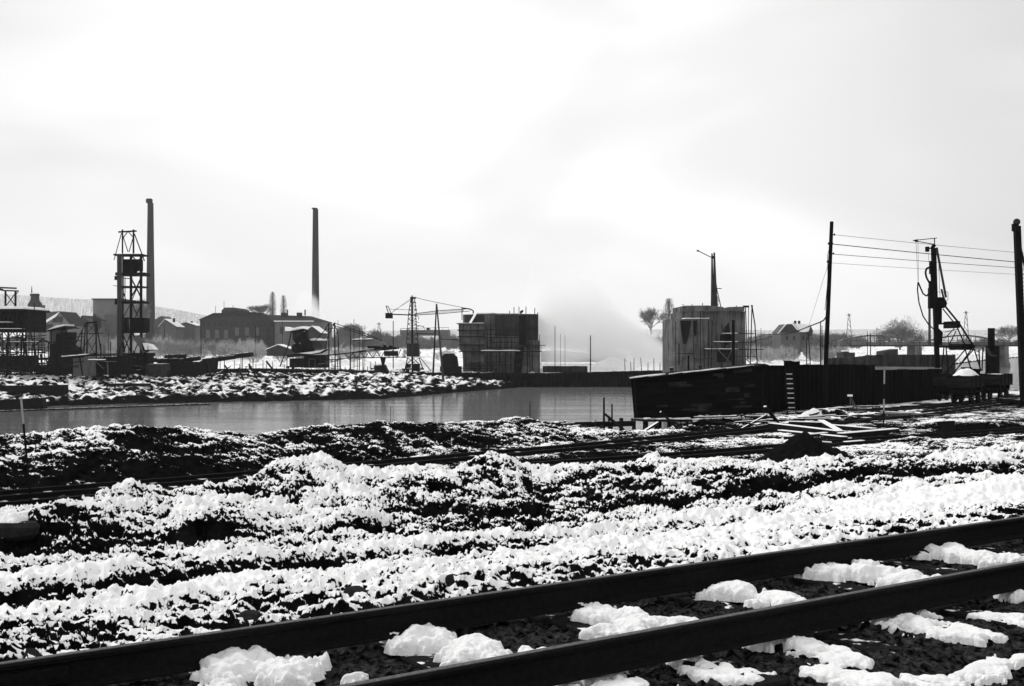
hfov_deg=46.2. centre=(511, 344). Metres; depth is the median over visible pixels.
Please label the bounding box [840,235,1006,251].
overhead wire
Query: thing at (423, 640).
snow lump
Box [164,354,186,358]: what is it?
timber balk
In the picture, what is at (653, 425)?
loose board
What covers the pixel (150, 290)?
factory chimney
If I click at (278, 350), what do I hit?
hut
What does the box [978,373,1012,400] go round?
tip wagon
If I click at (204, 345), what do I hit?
frosted bush
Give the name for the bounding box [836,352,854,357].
crate hut
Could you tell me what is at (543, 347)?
tree
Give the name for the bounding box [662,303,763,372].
concrete pier
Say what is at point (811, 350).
frosted bush
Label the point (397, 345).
tree
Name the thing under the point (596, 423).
dredge pipe
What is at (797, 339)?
villa
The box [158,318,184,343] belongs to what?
house
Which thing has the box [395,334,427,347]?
tree
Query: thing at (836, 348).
frosted bush
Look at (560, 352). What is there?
pole
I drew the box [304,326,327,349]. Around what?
house
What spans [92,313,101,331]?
bare tree
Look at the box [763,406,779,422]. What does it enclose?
loose board
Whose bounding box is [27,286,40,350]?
tower house
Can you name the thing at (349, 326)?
tree
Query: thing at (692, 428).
loose board
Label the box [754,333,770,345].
tree
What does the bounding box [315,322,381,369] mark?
cableway tower
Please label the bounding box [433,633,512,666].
snow lump
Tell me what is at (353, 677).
snow lump
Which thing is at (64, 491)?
railway track
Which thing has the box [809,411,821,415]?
timber beam
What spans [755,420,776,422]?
loose board
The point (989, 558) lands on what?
snow lump
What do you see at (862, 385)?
sheet pile wall
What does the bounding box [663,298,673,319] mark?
poplar tree
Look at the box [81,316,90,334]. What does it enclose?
house
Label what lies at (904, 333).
round tree
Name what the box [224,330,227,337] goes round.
window
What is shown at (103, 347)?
frosted bush
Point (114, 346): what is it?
frosted bush
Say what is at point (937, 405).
railway track
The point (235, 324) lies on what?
factory hall
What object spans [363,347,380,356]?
frosted bush
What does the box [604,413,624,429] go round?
leaning plank
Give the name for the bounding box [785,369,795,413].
ladder
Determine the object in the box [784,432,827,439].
timber beam
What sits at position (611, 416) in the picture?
post
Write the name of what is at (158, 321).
brick annex
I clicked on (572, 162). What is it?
sky
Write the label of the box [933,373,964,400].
tip wagon
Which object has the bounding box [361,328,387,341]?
tree
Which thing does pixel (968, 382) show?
tip wagon
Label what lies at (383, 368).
gangway bridge
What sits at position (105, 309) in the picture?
block building
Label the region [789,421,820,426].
timber beam
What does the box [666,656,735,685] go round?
snow lump
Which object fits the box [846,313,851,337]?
lattice pylon
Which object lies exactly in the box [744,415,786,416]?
loose board
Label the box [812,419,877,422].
loose board
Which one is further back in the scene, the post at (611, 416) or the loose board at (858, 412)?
the loose board at (858, 412)
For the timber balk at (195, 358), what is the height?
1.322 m
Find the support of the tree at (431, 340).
on the ground
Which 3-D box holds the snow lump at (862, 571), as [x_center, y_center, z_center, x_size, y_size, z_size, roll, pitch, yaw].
[2.863,1.868,10.083,0.910,0.134,0.833,0,0,38]
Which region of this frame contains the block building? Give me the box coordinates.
[91,298,135,340]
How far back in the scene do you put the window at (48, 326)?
424.95 m
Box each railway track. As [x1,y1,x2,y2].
[0,401,1014,501]
[0,427,1023,507]
[0,516,1023,685]
[847,395,1019,412]
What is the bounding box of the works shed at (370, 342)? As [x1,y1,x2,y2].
[352,338,386,346]
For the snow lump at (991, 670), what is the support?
on the ground
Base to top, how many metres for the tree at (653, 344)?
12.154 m
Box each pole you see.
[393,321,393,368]
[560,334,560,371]
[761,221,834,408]
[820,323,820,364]
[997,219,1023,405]
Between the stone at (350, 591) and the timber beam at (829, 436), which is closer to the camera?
the stone at (350, 591)
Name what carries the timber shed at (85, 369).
on the ground
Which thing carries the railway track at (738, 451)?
on the ground
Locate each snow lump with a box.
[189,645,331,685]
[340,672,368,684]
[379,623,456,655]
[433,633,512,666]
[518,645,544,651]
[556,671,678,685]
[570,602,648,624]
[579,623,628,639]
[610,613,667,631]
[656,616,697,624]
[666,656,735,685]
[695,580,767,602]
[713,662,776,685]
[742,635,828,657]
[743,590,806,608]
[786,641,874,668]
[794,559,901,586]
[799,663,904,685]
[862,609,959,637]
[867,569,939,585]
[899,673,950,685]
[912,542,981,565]
[925,622,1008,646]
[942,653,1023,685]
[958,550,1023,568]
[966,611,1023,627]
[993,589,1023,603]
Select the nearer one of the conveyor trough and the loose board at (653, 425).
the loose board at (653, 425)
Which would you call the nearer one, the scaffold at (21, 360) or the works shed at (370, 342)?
the scaffold at (21, 360)
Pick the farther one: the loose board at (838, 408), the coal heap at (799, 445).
the loose board at (838, 408)
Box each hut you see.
[266,344,295,355]
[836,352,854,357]
[876,349,897,354]
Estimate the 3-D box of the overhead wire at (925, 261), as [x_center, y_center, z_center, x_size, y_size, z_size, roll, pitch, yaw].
[30.340,-4.045,64.694,31.976,0.809,0.448,0,0,-22]
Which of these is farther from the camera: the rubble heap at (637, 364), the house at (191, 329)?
the house at (191, 329)
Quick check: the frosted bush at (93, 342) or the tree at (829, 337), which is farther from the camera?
the tree at (829, 337)
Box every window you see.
[46,324,52,329]
[52,316,62,322]
[206,330,209,337]
[215,330,218,337]
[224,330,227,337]
[235,327,238,335]
[245,327,248,335]
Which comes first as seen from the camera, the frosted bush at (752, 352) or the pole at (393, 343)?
the pole at (393, 343)
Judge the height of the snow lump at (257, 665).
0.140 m
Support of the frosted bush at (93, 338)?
on the ground
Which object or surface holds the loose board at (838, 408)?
on the ground
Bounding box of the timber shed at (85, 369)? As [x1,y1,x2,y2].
[61,353,96,376]
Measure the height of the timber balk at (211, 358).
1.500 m
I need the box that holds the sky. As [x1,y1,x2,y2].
[0,0,1023,330]
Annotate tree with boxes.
[1,339,22,349]
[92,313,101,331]
[129,297,151,321]
[245,303,274,313]
[268,291,276,314]
[279,295,286,312]
[332,337,339,346]
[333,335,346,347]
[335,323,360,339]
[336,323,364,339]
[336,323,367,340]
[342,335,362,347]
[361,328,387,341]
[377,332,401,346]
[391,335,404,348]
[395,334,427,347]
[420,343,433,348]
[423,337,437,346]
[435,333,458,349]
[538,330,569,349]
[540,340,549,348]
[639,307,668,335]
[646,336,661,347]
[649,339,661,348]
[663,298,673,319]
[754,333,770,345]
[764,338,771,347]
[811,332,819,341]
[819,331,839,341]
[829,333,852,347]
[847,334,869,347]
[871,315,933,349]
[973,346,984,351]
[995,325,1016,341]
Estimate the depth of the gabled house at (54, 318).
427.12 m
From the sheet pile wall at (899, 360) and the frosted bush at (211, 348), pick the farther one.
the frosted bush at (211, 348)
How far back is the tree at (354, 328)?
795.15 m
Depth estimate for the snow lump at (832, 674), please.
6.98 m
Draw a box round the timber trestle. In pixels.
[74,321,101,357]
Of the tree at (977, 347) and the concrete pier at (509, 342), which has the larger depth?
the tree at (977, 347)
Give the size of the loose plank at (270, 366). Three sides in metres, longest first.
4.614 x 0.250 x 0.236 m
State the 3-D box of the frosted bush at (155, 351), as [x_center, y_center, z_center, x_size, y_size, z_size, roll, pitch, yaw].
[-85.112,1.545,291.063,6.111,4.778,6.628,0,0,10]
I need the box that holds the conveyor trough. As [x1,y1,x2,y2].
[200,352,253,370]
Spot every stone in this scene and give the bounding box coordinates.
[23,648,39,658]
[238,610,261,621]
[343,586,367,596]
[445,574,457,586]
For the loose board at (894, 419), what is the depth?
49.25 m
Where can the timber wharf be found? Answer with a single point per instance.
(675, 397)
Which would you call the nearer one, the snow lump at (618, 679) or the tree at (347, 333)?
the snow lump at (618, 679)
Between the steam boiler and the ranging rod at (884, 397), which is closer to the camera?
the ranging rod at (884, 397)
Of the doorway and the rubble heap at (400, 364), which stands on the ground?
the rubble heap at (400, 364)
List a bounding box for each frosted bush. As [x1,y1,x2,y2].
[76,332,107,356]
[78,334,113,352]
[88,347,107,356]
[93,338,129,356]
[106,334,139,356]
[150,346,170,357]
[152,333,171,355]
[157,338,189,356]
[170,345,192,356]
[182,342,207,356]
[187,336,214,357]
[188,342,209,356]
[189,337,212,357]
[206,343,232,355]
[210,337,238,355]
[215,341,243,354]
[241,339,265,362]
[241,340,266,359]
[242,348,262,361]
[274,356,289,361]
[322,347,343,360]
[342,344,364,361]
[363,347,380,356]
[435,348,449,359]
[749,347,769,361]
[754,345,776,362]
[758,348,777,361]
[775,344,799,361]
[803,347,823,361]
[807,347,823,361]
[823,351,836,357]
[829,344,846,351]
[830,345,848,353]
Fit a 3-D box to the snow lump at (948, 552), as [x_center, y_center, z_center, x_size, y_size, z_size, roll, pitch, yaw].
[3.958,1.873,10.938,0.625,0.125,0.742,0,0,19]
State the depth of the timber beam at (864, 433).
40.67 m
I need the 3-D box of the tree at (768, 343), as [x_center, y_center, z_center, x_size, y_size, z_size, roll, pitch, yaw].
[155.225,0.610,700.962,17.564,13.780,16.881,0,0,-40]
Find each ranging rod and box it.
[20,397,31,502]
[883,370,884,424]
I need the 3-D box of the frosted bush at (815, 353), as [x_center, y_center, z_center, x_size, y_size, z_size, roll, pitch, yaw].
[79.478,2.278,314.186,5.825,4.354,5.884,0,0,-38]
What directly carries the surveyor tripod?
on the ground
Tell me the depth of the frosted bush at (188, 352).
305.06 m
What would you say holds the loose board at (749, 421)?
on the ground
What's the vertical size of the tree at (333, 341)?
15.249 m
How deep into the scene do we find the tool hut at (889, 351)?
190.00 m
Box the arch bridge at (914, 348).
[751,335,1017,366]
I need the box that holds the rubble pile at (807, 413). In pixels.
[799,408,821,415]
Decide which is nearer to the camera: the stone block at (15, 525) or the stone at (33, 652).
the stone at (33, 652)
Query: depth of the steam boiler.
84.13 m
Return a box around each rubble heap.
[330,362,365,365]
[387,361,425,367]
[413,359,440,366]
[587,357,637,370]
[631,362,649,365]
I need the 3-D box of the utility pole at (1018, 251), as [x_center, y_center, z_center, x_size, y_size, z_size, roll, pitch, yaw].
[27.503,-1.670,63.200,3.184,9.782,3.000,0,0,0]
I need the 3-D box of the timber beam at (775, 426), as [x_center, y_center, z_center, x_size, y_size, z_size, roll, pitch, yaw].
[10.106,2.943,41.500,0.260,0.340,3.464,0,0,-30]
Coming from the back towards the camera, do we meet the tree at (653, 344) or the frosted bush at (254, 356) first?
the tree at (653, 344)
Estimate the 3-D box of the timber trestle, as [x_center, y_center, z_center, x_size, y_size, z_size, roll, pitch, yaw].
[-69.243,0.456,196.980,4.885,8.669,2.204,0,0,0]
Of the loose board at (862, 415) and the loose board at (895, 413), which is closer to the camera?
the loose board at (862, 415)
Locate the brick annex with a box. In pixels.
[154,316,171,339]
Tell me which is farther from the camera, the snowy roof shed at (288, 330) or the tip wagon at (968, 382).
the snowy roof shed at (288, 330)
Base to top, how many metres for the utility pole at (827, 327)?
9.564 m
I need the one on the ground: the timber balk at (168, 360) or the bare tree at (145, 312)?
the bare tree at (145, 312)
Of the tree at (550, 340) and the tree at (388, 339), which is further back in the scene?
the tree at (550, 340)
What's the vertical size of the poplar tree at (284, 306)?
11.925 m
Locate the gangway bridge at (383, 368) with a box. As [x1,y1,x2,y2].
[319,345,402,371]
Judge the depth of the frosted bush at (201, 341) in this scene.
345.06 m
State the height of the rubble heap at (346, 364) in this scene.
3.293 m
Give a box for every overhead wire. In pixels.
[833,244,1022,262]
[835,254,1014,267]
[837,263,1003,273]
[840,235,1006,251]
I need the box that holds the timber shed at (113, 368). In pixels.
[85,353,135,374]
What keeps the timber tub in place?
on the ground
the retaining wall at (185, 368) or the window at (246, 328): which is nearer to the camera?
the retaining wall at (185, 368)
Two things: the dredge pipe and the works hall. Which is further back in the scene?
the works hall
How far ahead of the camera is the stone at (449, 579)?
9.32 m
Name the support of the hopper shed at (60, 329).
on the ground
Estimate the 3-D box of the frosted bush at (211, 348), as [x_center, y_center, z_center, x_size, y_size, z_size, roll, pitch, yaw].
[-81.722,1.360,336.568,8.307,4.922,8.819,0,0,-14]
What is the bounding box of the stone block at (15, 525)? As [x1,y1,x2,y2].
[0,508,58,541]
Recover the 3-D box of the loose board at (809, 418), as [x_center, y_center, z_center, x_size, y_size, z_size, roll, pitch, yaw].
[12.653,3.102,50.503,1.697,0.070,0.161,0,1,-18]
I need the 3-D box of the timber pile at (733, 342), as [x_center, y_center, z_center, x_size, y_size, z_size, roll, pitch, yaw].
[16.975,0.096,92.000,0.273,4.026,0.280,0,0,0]
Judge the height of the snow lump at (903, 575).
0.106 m
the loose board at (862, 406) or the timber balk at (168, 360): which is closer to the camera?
the loose board at (862, 406)
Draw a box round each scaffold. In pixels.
[0,328,84,374]
[77,342,147,374]
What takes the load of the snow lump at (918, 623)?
on the ground
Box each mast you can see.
[350,328,350,369]
[697,250,721,306]
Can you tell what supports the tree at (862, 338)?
on the ground
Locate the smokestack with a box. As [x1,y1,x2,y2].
[928,283,930,344]
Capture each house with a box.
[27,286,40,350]
[38,303,84,351]
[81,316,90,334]
[82,314,105,337]
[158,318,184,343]
[180,321,199,342]
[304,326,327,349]
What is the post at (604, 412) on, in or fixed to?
on the ground
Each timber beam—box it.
[768,422,842,434]
[777,430,847,440]
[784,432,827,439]
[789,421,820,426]
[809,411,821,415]
[818,420,841,429]
[833,424,876,430]
[837,428,898,437]
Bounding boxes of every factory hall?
[199,306,274,347]
[267,310,331,350]
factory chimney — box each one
[146,198,154,340]
[312,208,318,317]
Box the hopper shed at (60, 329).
[33,324,82,374]
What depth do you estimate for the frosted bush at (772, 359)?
302.49 m
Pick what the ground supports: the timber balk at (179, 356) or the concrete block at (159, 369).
the concrete block at (159, 369)
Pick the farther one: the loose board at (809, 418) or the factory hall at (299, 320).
the factory hall at (299, 320)
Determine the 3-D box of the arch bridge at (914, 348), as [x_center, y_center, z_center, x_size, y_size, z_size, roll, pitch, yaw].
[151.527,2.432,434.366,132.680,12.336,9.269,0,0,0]
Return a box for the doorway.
[717,323,731,361]
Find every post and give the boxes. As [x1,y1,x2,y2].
[34,303,34,373]
[590,335,590,371]
[603,397,604,428]
[611,404,612,428]
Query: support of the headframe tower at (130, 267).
on the ground
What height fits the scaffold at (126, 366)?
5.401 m
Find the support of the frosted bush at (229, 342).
on the ground
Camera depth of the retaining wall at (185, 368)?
204.00 m
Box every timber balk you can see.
[157,358,179,362]
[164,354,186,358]
[179,356,200,361]
[202,355,232,361]
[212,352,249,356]
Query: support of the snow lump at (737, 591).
on the ground
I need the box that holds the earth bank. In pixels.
[541,350,627,361]
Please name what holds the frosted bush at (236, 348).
on the ground
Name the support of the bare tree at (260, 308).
on the ground
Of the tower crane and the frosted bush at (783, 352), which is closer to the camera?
the tower crane
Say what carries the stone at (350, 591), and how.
on the ground
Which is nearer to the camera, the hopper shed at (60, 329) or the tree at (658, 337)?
the hopper shed at (60, 329)
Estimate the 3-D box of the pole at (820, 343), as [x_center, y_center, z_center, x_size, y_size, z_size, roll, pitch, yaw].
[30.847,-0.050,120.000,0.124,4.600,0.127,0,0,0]
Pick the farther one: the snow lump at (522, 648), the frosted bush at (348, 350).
the frosted bush at (348, 350)
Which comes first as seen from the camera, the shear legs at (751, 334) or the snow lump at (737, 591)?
the snow lump at (737, 591)
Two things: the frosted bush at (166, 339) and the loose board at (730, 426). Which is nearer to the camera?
the loose board at (730, 426)
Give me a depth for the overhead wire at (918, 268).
60.76 m
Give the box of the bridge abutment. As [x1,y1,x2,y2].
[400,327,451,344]
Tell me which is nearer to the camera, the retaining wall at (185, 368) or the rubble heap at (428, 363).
the retaining wall at (185, 368)
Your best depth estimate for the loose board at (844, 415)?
51.43 m
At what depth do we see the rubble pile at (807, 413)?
52.78 m
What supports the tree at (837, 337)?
on the ground
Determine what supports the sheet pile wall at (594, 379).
in the river water
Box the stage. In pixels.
[105,383,150,391]
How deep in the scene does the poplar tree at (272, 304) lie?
559.78 m
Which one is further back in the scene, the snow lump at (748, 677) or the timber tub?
the timber tub
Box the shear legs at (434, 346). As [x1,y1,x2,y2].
[432,304,457,381]
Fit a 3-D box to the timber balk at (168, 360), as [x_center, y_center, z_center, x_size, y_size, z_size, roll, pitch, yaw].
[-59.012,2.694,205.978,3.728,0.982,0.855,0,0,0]
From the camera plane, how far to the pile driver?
84.97 m
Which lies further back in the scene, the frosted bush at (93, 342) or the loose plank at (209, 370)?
the frosted bush at (93, 342)
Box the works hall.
[587,346,626,356]
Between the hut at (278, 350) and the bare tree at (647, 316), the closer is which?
the hut at (278, 350)
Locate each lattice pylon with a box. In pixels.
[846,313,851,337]
[963,311,968,341]
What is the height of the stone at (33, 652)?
0.084 m
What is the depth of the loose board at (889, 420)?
48.84 m
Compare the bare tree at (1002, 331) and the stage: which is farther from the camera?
the bare tree at (1002, 331)
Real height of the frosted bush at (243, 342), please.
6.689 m
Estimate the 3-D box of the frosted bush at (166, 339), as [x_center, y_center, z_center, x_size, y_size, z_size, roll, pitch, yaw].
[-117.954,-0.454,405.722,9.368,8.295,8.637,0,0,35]
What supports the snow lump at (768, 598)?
on the ground
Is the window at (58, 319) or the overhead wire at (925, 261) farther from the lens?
the window at (58, 319)
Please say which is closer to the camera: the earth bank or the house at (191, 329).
the earth bank
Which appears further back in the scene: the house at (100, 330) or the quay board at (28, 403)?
the house at (100, 330)
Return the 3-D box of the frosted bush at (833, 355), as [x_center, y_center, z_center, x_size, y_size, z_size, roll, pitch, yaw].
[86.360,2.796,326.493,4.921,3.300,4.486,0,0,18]
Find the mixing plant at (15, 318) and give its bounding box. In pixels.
[0,287,49,374]
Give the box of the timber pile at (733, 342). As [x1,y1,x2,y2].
[732,320,734,365]
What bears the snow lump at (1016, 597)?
on the ground
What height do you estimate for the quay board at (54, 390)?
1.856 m
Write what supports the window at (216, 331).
in the factory hall at (235, 324)
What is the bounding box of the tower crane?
[385,295,473,371]
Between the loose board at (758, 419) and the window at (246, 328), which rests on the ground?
the loose board at (758, 419)
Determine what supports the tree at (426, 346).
on the ground
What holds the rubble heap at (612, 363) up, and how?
on the ground
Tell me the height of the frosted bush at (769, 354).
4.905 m
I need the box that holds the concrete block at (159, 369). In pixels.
[146,363,169,375]
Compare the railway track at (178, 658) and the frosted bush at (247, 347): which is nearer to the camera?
the railway track at (178, 658)
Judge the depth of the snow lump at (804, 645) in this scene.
7.70 m
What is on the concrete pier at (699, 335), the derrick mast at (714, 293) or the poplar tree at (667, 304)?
the derrick mast at (714, 293)
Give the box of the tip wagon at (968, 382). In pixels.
[947,368,984,403]
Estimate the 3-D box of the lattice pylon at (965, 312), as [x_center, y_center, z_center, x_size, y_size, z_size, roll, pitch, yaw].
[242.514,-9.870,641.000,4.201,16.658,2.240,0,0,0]
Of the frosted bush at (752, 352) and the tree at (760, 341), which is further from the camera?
the tree at (760, 341)
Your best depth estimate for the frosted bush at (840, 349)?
374.70 m
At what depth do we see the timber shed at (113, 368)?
194.00 m
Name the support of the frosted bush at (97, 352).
on the ground
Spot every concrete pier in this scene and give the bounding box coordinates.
[457,308,545,372]
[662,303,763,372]
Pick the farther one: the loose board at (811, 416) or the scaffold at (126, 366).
the scaffold at (126, 366)
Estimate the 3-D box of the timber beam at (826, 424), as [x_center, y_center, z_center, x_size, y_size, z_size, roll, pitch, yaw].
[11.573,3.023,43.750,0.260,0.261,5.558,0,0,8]
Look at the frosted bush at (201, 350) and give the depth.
340.27 m
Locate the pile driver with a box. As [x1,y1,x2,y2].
[913,238,983,373]
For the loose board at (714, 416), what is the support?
on the ground
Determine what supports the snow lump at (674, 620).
on the ground
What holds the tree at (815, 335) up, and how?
on the ground
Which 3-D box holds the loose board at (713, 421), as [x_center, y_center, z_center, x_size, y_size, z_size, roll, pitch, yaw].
[8.794,3.310,51.469,1.557,0.085,0.160,6,-2,-4]
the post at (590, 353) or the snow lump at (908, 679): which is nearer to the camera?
the snow lump at (908, 679)
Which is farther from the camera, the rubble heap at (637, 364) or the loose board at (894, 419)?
the rubble heap at (637, 364)
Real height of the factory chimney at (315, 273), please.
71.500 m
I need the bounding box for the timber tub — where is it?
[936,421,955,438]
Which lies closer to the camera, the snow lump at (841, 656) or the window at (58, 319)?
the snow lump at (841, 656)
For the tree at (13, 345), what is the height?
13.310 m
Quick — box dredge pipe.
[550,420,634,426]
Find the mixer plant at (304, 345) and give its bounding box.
[280,328,327,367]
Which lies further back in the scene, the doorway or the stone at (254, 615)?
the doorway
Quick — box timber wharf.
[608,363,768,430]
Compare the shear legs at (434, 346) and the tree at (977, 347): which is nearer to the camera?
the shear legs at (434, 346)
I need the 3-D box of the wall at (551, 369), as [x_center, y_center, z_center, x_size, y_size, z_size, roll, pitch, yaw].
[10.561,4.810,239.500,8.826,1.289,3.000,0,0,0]
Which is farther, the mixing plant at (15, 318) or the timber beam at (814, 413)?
the mixing plant at (15, 318)
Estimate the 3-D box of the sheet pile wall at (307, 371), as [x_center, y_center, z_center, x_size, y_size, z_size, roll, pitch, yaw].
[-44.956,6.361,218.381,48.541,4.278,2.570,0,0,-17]
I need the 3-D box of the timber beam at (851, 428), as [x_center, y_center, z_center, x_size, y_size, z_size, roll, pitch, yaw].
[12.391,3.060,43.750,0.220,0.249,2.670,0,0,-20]
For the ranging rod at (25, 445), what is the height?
1.972 m
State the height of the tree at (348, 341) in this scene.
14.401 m
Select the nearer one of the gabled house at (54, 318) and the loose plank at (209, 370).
the loose plank at (209, 370)
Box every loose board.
[561,422,575,424]
[644,422,659,430]
[660,411,679,429]
[688,424,696,431]
[694,415,736,417]
[699,419,728,423]
[725,424,738,428]
[734,419,766,422]
[741,414,767,427]
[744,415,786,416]
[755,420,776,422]
[761,418,837,420]
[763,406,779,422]
[779,414,836,418]
[794,417,830,419]
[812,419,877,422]
[818,407,853,410]
[824,414,860,416]
[840,414,873,417]
[843,411,866,412]
[844,406,879,407]
[875,413,911,414]
[877,418,913,420]
[878,420,903,421]
[879,411,921,413]
[888,414,940,416]
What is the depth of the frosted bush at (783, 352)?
312.38 m
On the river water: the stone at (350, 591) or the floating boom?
the floating boom
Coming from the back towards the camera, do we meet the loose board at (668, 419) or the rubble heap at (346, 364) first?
the rubble heap at (346, 364)
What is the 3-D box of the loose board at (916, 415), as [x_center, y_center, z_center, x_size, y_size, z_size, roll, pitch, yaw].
[17.370,3.046,51.785,2.243,0.070,0.251,0,-3,-6]
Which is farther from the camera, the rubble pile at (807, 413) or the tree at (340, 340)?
the tree at (340, 340)
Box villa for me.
[772,321,812,351]
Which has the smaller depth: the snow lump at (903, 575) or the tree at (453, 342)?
the snow lump at (903, 575)
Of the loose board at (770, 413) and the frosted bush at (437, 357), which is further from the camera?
the frosted bush at (437, 357)
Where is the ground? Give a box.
[0,294,1023,685]
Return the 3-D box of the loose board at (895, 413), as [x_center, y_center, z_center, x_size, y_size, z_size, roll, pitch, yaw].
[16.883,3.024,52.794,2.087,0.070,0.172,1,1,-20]
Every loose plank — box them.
[206,360,212,379]
[247,375,262,377]
[266,361,276,373]
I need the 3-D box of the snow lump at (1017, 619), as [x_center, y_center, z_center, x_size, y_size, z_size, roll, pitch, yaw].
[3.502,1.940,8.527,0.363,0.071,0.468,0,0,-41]
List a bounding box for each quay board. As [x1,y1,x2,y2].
[0,385,68,395]
[0,398,46,409]
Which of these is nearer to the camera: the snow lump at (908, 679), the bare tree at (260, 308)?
the snow lump at (908, 679)
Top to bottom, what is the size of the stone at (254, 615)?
0.124 m
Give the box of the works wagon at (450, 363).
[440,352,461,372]
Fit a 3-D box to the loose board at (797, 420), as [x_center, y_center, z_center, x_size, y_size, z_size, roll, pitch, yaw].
[12.068,3.140,50.405,3.146,0.070,0.154,-2,-1,15]
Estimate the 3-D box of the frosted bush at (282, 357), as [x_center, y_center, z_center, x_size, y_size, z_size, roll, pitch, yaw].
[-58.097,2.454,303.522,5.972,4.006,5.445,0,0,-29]
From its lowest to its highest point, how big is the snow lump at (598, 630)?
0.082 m
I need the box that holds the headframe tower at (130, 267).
[113,229,159,373]
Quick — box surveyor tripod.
[847,394,858,410]
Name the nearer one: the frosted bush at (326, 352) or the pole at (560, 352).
the pole at (560, 352)
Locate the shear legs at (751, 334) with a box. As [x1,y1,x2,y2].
[750,305,757,362]
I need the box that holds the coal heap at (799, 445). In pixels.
[753,431,852,462]
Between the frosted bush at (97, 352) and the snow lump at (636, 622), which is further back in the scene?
the frosted bush at (97, 352)
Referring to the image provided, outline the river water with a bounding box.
[0,358,1018,435]
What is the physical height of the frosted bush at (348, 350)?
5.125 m
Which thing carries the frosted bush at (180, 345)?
on the ground
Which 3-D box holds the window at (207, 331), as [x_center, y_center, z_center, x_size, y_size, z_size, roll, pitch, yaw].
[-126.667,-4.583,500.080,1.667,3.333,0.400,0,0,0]
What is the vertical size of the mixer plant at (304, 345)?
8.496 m
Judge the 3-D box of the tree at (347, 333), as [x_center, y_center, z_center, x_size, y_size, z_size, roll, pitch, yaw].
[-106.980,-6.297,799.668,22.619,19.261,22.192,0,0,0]
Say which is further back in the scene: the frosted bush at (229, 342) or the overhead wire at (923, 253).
the frosted bush at (229, 342)
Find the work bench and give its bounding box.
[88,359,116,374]
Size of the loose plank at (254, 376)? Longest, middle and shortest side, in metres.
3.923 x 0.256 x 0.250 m
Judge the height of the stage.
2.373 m
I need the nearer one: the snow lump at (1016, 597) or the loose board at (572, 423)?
the snow lump at (1016, 597)
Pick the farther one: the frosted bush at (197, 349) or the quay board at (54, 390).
the frosted bush at (197, 349)
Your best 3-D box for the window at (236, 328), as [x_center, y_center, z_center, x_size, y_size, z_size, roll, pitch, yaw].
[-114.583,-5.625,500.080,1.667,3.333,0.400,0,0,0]
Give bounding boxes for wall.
[160,361,206,375]
[208,368,391,373]
[394,370,661,386]
[543,366,586,372]
[766,361,941,411]
[828,354,954,396]
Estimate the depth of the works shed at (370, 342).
290.00 m
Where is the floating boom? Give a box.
[0,403,209,411]
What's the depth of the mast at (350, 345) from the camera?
231.92 m
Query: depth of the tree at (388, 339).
698.69 m
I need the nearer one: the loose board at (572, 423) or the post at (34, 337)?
the loose board at (572, 423)
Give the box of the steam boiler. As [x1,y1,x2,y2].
[985,328,999,372]
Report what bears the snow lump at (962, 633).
on the ground
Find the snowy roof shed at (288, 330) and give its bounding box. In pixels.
[285,326,308,346]

